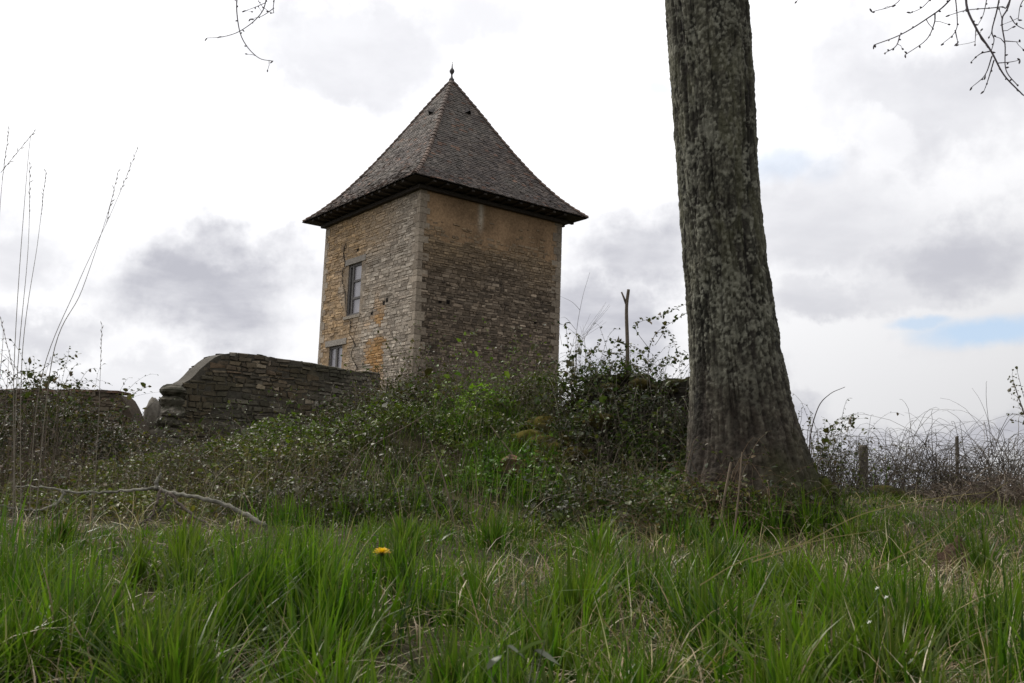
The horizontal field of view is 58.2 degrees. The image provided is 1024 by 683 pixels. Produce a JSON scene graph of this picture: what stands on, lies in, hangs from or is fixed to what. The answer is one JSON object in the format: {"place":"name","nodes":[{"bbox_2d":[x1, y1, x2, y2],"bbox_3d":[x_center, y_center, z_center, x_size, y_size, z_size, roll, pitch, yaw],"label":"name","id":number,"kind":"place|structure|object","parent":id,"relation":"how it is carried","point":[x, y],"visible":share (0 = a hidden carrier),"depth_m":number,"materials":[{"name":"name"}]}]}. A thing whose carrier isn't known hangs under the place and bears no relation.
{"place":"outdoors","nodes":[
{"label":"outdoors","id":0,"kind":"place"},
{"bbox_2d":[0,388,1023,682],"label":"grass","id":1,"kind":"structure","parent":0,"point":[328,606],"depth_m":2.58,"materials":[{"name":"green plant"}]},
{"bbox_2d":[1006,366,1023,424],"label":"budding shrub","id":2,"kind":"object","parent":1,"relation":"on","point":[1009,390],"visible":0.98,"depth_m":10.52,"materials":[{"name":"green plant"}]},
{"bbox_2d":[0,379,1023,682],"bbox_3d":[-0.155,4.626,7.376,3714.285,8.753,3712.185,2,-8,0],"label":"ground","id":3,"kind":"structure","parent":0,"point":[420,441],"depth_m":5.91,"materials":[{"name":"beige plant"}]},
{"bbox_2d":[0,126,8,203],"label":"grass stalk","id":4,"kind":"object","parent":3,"relation":"on","point":[4,160],"depth_m":4.77,"materials":[{"name":"brown plant"}]},
{"bbox_2d":[0,316,13,371],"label":"grass stalk","id":5,"kind":"object","parent":3,"relation":"on","point":[7,347],"depth_m":4.64,"materials":[{"name":"brown plant"}]},
{"bbox_2d":[0,129,35,550],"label":"grass stalk","id":6,"kind":"object","parent":3,"relation":"on","point":[15,334],"depth_m":4.63,"materials":[{"name":"brown plant"}]},
{"bbox_2d":[12,162,31,532],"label":"grass stalk","id":7,"kind":"object","parent":3,"relation":"on","point":[17,366],"depth_m":4.39,"materials":[{"name":"brown plant"}]},
{"bbox_2d":[0,350,53,470],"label":"bramble bush","id":8,"kind":"object","parent":3,"relation":"on","point":[12,423],"visible":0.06,"depth_m":11.08,"materials":[{"name":"green plant"}]},
{"bbox_2d":[20,169,46,543],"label":"grass stalk","id":9,"kind":"object","parent":3,"relation":"on","point":[21,368],"depth_m":4.82,"materials":[{"name":"brown plant"}]},
{"bbox_2d":[0,354,147,510],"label":"dead stems","id":10,"kind":"object","parent":3,"relation":"on","point":[39,454],"visible":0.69,"depth_m":7.47,"materials":[{"name":"brown plant"}]},
{"bbox_2d":[0,388,150,460],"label":"broken wall","id":11,"kind":"structure","parent":3,"relation":"on","point":[105,405],"depth_m":15.47,"materials":[{"name":"stone"}]},
{"bbox_2d":[32,170,119,550],"bbox_3d":[-2.086,0.076,4.403,0.246,1.889,0.022,2,-8,0],"label":"grass stalk","id":12,"kind":"object","parent":3,"relation":"on","point":[50,371],"depth_m":4.38,"materials":[{"name":"brown plant"}]},
{"bbox_2d":[1,351,151,438],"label":"leafy bramble shoots","id":13,"kind":"object","parent":3,"relation":"on","point":[27,394],"visible":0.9,"depth_m":9.78,"materials":[{"name":"green plant"}]},
{"bbox_2d":[27,147,137,545],"bbox_3d":[-2.268,-0.003,4.846,0.407,2.152,0.022,2,-8,0],"label":"grass stalk","id":14,"kind":"object","parent":3,"relation":"on","point":[46,359],"depth_m":4.82,"materials":[{"name":"brown plant"}]},
{"bbox_2d":[90,321,103,538],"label":"grass stalk","id":15,"kind":"object","parent":3,"relation":"on","point":[97,437],"depth_m":4.77,"materials":[{"name":"brown plant"}]},
{"bbox_2d":[0,338,195,484],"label":"bramble bush","id":16,"kind":"object","parent":3,"relation":"on","point":[65,418],"visible":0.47,"depth_m":10.38,"materials":[{"name":"green plant"}]},
{"bbox_2d":[27,396,197,466],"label":"bramble bush","id":17,"kind":"object","parent":3,"relation":"on","point":[133,432],"visible":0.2,"depth_m":11.70,"materials":[{"name":"green plant"}]},
{"bbox_2d":[0,472,267,530],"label":"fallen branch","id":18,"kind":"object","parent":3,"relation":"on","point":[172,494],"visible":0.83,"depth_m":6.12,"materials":[{"name":"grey wood"}]},
{"bbox_2d":[0,407,283,510],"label":"bramble bush","id":19,"kind":"object","parent":3,"relation":"on","point":[140,478],"visible":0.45,"depth_m":7.95,"materials":[{"name":"green plant"}]},
{"bbox_2d":[143,397,160,449],"bbox_3d":[-6.802,2.025,17.349,0.542,1.963,0.615,2,-8,0],"label":"stone stump","id":20,"kind":"object","parent":3,"relation":"on","point":[154,409],"visible":0.25,"depth_m":17.24,"materials":[{"name":"grey stone"}]},
{"bbox_2d":[0,458,341,525],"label":"bramble bush","id":21,"kind":"object","parent":3,"relation":"on","point":[119,496],"visible":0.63,"depth_m":6.75,"materials":[{"name":"green plant"}]},
{"bbox_2d":[32,400,356,505],"bbox_3d":[-2.864,1.089,8.938,3.211,1.092,2.845,2,-8,0],"label":"bramble bush","id":22,"kind":"object","parent":3,"relation":"on","point":[243,448],"visible":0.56,"depth_m":8.59,"materials":[{"name":"green plant"}]},
{"bbox_2d":[154,352,380,470],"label":"ruined wall","id":23,"kind":"structure","parent":3,"relation":"on","point":[204,384],"depth_m":15.91,"materials":[{"name":"stone"}]},
{"bbox_2d":[290,385,384,417],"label":"creeper","id":24,"kind":"object","parent":23,"relation":"attached to","point":[341,401],"visible":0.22,"depth_m":16.87,"materials":[{"name":"green plant"}]},
{"bbox_2d":[78,355,465,492],"bbox_3d":[-2.498,0.981,10.542,4.168,1.677,3.942,2,-8,0],"label":"bramble bush","id":25,"kind":"object","parent":3,"relation":"on","point":[323,419],"visible":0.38,"depth_m":10.13,"materials":[{"name":"green plant"}]},
{"bbox_2d":[181,441,490,527],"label":"bramble bush","id":26,"kind":"object","parent":3,"relation":"on","point":[305,486],"visible":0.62,"depth_m":7.04,"materials":[{"name":"green plant"}]},
{"bbox_2d":[373,547,388,656],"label":"dandelion","id":27,"kind":"object","parent":3,"relation":"on","point":[382,551],"visible":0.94,"depth_m":2.29,"materials":[{"name":"green plant"}]},
{"bbox_2d":[294,369,530,487],"bbox_3d":[-0.828,0.836,9.193,2.716,1.277,2.375,2,-8,0],"label":"bramble bush","id":28,"kind":"object","parent":3,"relation":"on","point":[476,412],"visible":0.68,"depth_m":9.10,"materials":[{"name":"green plant"}]},
{"bbox_2d":[356,396,447,454],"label":"dry stalk","id":29,"kind":"object","parent":28,"relation":"on","point":[405,426],"visible":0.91,"depth_m":8.96,"materials":[{"name":"brown plant"}]},
{"bbox_2d":[299,308,532,453],"bbox_3d":[-1.282,0.600,11.644,2.969,1.952,3.681,4,-8,-16],"label":"bramble bush","id":30,"kind":"object","parent":3,"relation":"on","point":[427,371],"visible":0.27,"depth_m":11.05,"materials":[{"name":"green plant"}]},
{"bbox_2d":[415,460,439,519],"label":"dry stalk","id":31,"kind":"object","parent":3,"relation":"on","point":[428,492],"visible":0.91,"depth_m":6.61,"materials":[{"name":"plant"}]},
{"bbox_2d":[334,336,551,442],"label":"dead stems","id":32,"kind":"object","parent":3,"relation":"on","point":[437,378],"visible":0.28,"depth_m":10.94,"materials":[{"name":"plant"}]},
{"bbox_2d":[430,440,456,529],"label":"dry stalk","id":33,"kind":"object","parent":3,"relation":"on","point":[445,485],"visible":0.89,"depth_m":6.51,"materials":[{"name":"brown plant"}]},
{"bbox_2d":[302,62,588,403],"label":"stone tower","id":34,"kind":"structure","parent":3,"relation":"on","point":[450,203],"depth_m":28.95,"materials":[{"name":"stone"}]},
{"bbox_2d":[325,338,346,367],"bbox_3d":[-5.818,0.466,30.525,0.155,1.044,1.489,8,-10,-37],"label":"window","id":35,"kind":"structure","parent":34,"relation":"in","point":[335,352],"depth_m":30.54,"materials":[{"name":"grey wood"}]},
{"bbox_2d":[343,254,366,319],"bbox_3d":[-5.094,-1.743,30.019,0.215,2.021,1.429,8,-10,-37],"label":"window","id":36,"kind":"structure","parent":34,"relation":"in","point":[355,270],"depth_m":30.07,"materials":[{"name":"grey wood"}]},
{"bbox_2d":[392,347,545,426],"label":"leafy weed","id":37,"kind":"object","parent":3,"relation":"on","point":[453,400],"visible":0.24,"depth_m":10.49,"materials":[{"name":"green plant"}]},
{"bbox_2d":[419,318,545,424],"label":"lime shrub","id":38,"kind":"object","parent":3,"relation":"on","point":[471,386],"visible":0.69,"depth_m":10.18,"materials":[{"name":"green plant"}]},
{"bbox_2d":[401,344,569,416],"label":"bramble bush","id":39,"kind":"object","parent":3,"relation":"on","point":[493,380],"visible":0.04,"depth_m":12.22,"materials":[{"name":"green plant"}]},
{"bbox_2d":[490,425,525,471],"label":"dry stalk","id":40,"kind":"object","parent":3,"relation":"on","point":[502,441],"visible":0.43,"depth_m":8.35,"materials":[{"name":"brown plant"}]},
{"bbox_2d":[493,454,530,476],"bbox_3d":[-0.011,1.113,8.215,0.306,0.216,0.212,8,-10,-37],"label":"orange stone","id":41,"kind":"object","parent":3,"relation":"on","point":[510,460],"visible":0.52,"depth_m":8.15,"materials":[{"name":"brown stone"}]},
{"bbox_2d":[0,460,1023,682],"bbox_3d":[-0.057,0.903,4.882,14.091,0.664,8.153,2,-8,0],"label":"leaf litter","id":42,"kind":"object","parent":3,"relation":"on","point":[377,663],"visible":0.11,"depth_m":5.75,"materials":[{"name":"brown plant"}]},
{"bbox_2d":[467,640,559,682],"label":"broadleaf weed","id":43,"kind":"object","parent":3,"relation":"on","point":[492,662],"visible":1,"depth_m":1.40,"materials":[{"name":"green plant"}]},
{"bbox_2d":[396,433,638,505],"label":"leafy weed","id":44,"kind":"object","parent":3,"relation":"on","point":[528,471],"visible":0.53,"depth_m":8.02,"materials":[{"name":"green plant"}]},
{"bbox_2d":[456,314,637,436],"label":"bramble bush","id":45,"kind":"object","parent":3,"relation":"on","point":[527,389],"visible":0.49,"depth_m":9.97,"materials":[{"name":"green plant"}]},
{"bbox_2d":[509,410,613,478],"bbox_3d":[0.316,1.011,9.079,1.009,0.728,1.178,7,-10,-34],"label":"moss mound","id":46,"kind":"object","parent":3,"relation":"on","point":[549,418],"visible":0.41,"depth_m":8.91,"materials":[{"name":"green plant"}]},
{"bbox_2d":[554,273,609,391],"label":"bare shrub","id":47,"kind":"object","parent":3,"relation":"on","point":[583,331],"visible":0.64,"depth_m":12.94,"materials":[{"name":"brown plant"}]},
{"bbox_2d":[486,415,686,505],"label":"bramble bush","id":48,"kind":"object","parent":3,"relation":"on","point":[569,466],"visible":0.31,"depth_m":8.15,"materials":[{"name":"green plant"}]},
{"bbox_2d":[205,0,1023,530],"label":"tree","id":49,"kind":"object","parent":3,"relation":"on","point":[739,394],"visible":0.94,"depth_m":6.91,"materials":[{"name":"brown plant"}]},
{"bbox_2d":[456,434,789,538],"bbox_3d":[0.898,1.099,7.027,2.605,0.790,2.404,2,-8,0],"label":"ivy patch","id":50,"kind":"object","parent":3,"relation":"on","point":[566,499],"visible":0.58,"depth_m":6.70,"materials":[{"name":"green plant"}]},
{"bbox_2d":[558,373,689,455],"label":"mossy wall","id":51,"kind":"structure","parent":3,"relation":"on","point":[680,388],"depth_m":9.48,"materials":[{"name":"stone"}]},
{"bbox_2d":[554,322,642,412],"bbox_3d":[0.914,0.327,9.662,0.970,1.012,0.389,2,-8,0],"label":"leafy spray","id":52,"kind":"object","parent":51,"relation":"on","point":[571,363],"visible":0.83,"depth_m":9.65,"materials":[{"name":"green plant"}]},
{"bbox_2d":[513,328,688,405],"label":"ivy bush","id":53,"kind":"object","parent":51,"relation":"on","point":[607,367],"visible":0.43,"depth_m":9.72,"materials":[{"name":"green plant"}]},
{"bbox_2d":[621,289,629,372],"bbox_3d":[1.204,-0.035,9.807,0.107,1.063,0.047,2,-8,0],"label":"forked stick","id":54,"kind":"object","parent":51,"relation":"on","point":[626,301],"visible":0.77,"depth_m":9.81,"materials":[{"name":"brown wood"}]},
{"bbox_2d":[499,320,806,483],"bbox_3d":[1.361,0.667,9.044,3.055,1.684,2.642,2,-8,0],"label":"ivy bush","id":55,"kind":"object","parent":3,"relation":"on","point":[647,435],"visible":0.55,"depth_m":8.82,"materials":[{"name":"green plant"}]},
{"bbox_2d":[584,304,688,397],"bbox_3d":[1.292,0.065,9.286,1.120,1.046,0.383,2,-8,0],"label":"leafy spray","id":56,"kind":"object","parent":55,"relation":"on","point":[647,347],"visible":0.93,"depth_m":9.29,"materials":[{"name":"green plant"}]},
{"bbox_2d":[573,429,856,537],"bbox_3d":[1.353,0.990,6.365,1.946,0.761,1.419,2,-8,0],"label":"bramble bush","id":57,"kind":"object","parent":3,"relation":"on","point":[706,488],"visible":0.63,"depth_m":6.26,"materials":[{"name":"green plant"}]},
{"bbox_2d":[717,462,731,542],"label":"dry stalk","id":58,"kind":"object","parent":3,"relation":"on","point":[726,486],"visible":0.66,"depth_m":5.93,"materials":[{"name":"brown plant"}]},
{"bbox_2d":[733,452,742,540],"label":"dry stalk","id":59,"kind":"object","parent":3,"relation":"on","point":[735,521],"visible":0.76,"depth_m":5.82,"materials":[{"name":"brown plant"}]},
{"bbox_2d":[700,530,877,585],"bbox_3d":[0.741,0.575,2.448,0.480,0.162,0.001,2,-8,0],"label":"straw blade","id":60,"kind":"object","parent":3,"relation":"on","point":[773,551],"visible":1,"depth_m":2.45,"materials":[{"name":"beige plant"}]},
{"bbox_2d":[682,463,937,536],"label":"leafy weed","id":61,"kind":"object","parent":3,"relation":"on","point":[811,498],"visible":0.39,"depth_m":6.29,"materials":[{"name":"green plant"}]},
{"bbox_2d":[809,387,844,450],"bbox_3d":[3.290,0.948,9.561,0.378,0.990,0.272,0,-8,13],"label":"arching cane","id":62,"kind":"object","parent":3,"relation":"on","point":[815,415],"visible":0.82,"depth_m":9.64,"materials":[{"name":"brown plant"}]},
{"bbox_2d":[793,393,926,497],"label":"bramble bush","id":63,"kind":"object","parent":3,"relation":"on","point":[832,472],"visible":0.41,"depth_m":10.16,"materials":[{"name":"green plant"}]},
{"bbox_2d":[817,413,858,469],"bbox_3d":[3.470,1.127,9.803,0.449,0.710,0.305,-2,-9,23],"label":"leafy cane","id":64,"kind":"object","parent":63,"relation":"on","point":[826,430],"visible":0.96,"depth_m":9.84,"materials":[{"name":"green plant"}]},
{"bbox_2d":[867,621,870,655],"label":"white flower","id":65,"kind":"object","parent":3,"relation":"on","point":[869,622],"visible":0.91,"depth_m":1.97,"materials":[{"name":"green plant"}]},
{"bbox_2d":[752,492,987,562],"bbox_3d":[1.000,0.516,2.558,0.667,0.216,0.001,2,-8,0],"label":"straw blade","id":66,"kind":"object","parent":3,"relation":"on","point":[845,521],"visible":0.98,"depth_m":2.56,"materials":[{"name":"beige plant"}]},
{"bbox_2d":[875,587,879,682],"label":"white flower","id":67,"kind":"object","parent":3,"relation":"on","point":[877,588],"visible":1,"depth_m":1.94,"materials":[{"name":"green plant"}]},
{"bbox_2d":[865,485,905,498],"bbox_3d":[4.252,1.764,10.479,0.478,0.254,0.359,2,-8,0],"label":"mossy stone","id":68,"kind":"object","parent":3,"relation":"on","point":[888,488],"visible":0.3,"depth_m":10.37,"materials":[{"name":"green stone"}]},
{"bbox_2d":[884,596,888,674],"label":"white flower","id":69,"kind":"object","parent":3,"relation":"on","point":[886,597],"visible":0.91,"depth_m":1.96,"materials":[{"name":"green plant"}]},
{"bbox_2d":[803,429,1022,495],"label":"wire fence","id":70,"kind":"object","parent":3,"relation":"on","point":[861,449],"visible":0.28,"depth_m":10.70,"materials":[{"name":"grey metal"}]},
{"bbox_2d":[806,399,1023,499],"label":"bramble tangle","id":71,"kind":"object","parent":3,"relation":"on","point":[911,473],"visible":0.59,"depth_m":10.78,"materials":[{"name":"brown plant"}]},
{"bbox_2d":[850,398,1023,500],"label":"bramble tangle","id":72,"kind":"object","parent":3,"relation":"on","point":[1008,464],"visible":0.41,"depth_m":11.06,"materials":[{"name":"brown plant"}]},
{"bbox_2d":[872,482,1007,570],"bbox_3d":[1.100,0.474,2.363,0.357,0.237,0.001,2,-8,0],"label":"straw blade","id":73,"kind":"object","parent":3,"relation":"on","point":[928,540],"visible":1,"depth_m":2.36,"materials":[{"name":"beige plant"}]},
{"bbox_2d":[925,535,970,571],"bbox_3d":[2.454,1.179,5.097,0.400,0.221,0.360,2,-8,0],"label":"molehill","id":74,"kind":"object","parent":3,"relation":"on","point":[940,556],"visible":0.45,"depth_m":5.02,"materials":[{"name":"soil"}]},
{"bbox_2d":[888,462,1023,506],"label":"brush pile","id":75,"kind":"object","parent":3,"relation":"on","point":[1014,491],"visible":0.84,"depth_m":9.60,"materials":[{"name":"brown plant"}]},
{"bbox_2d":[0,0,1023,490],"label":"sky","id":76,"kind":"structure","parent":0,"point":[892,188],"materials":[{"name":"white"}]}
]}

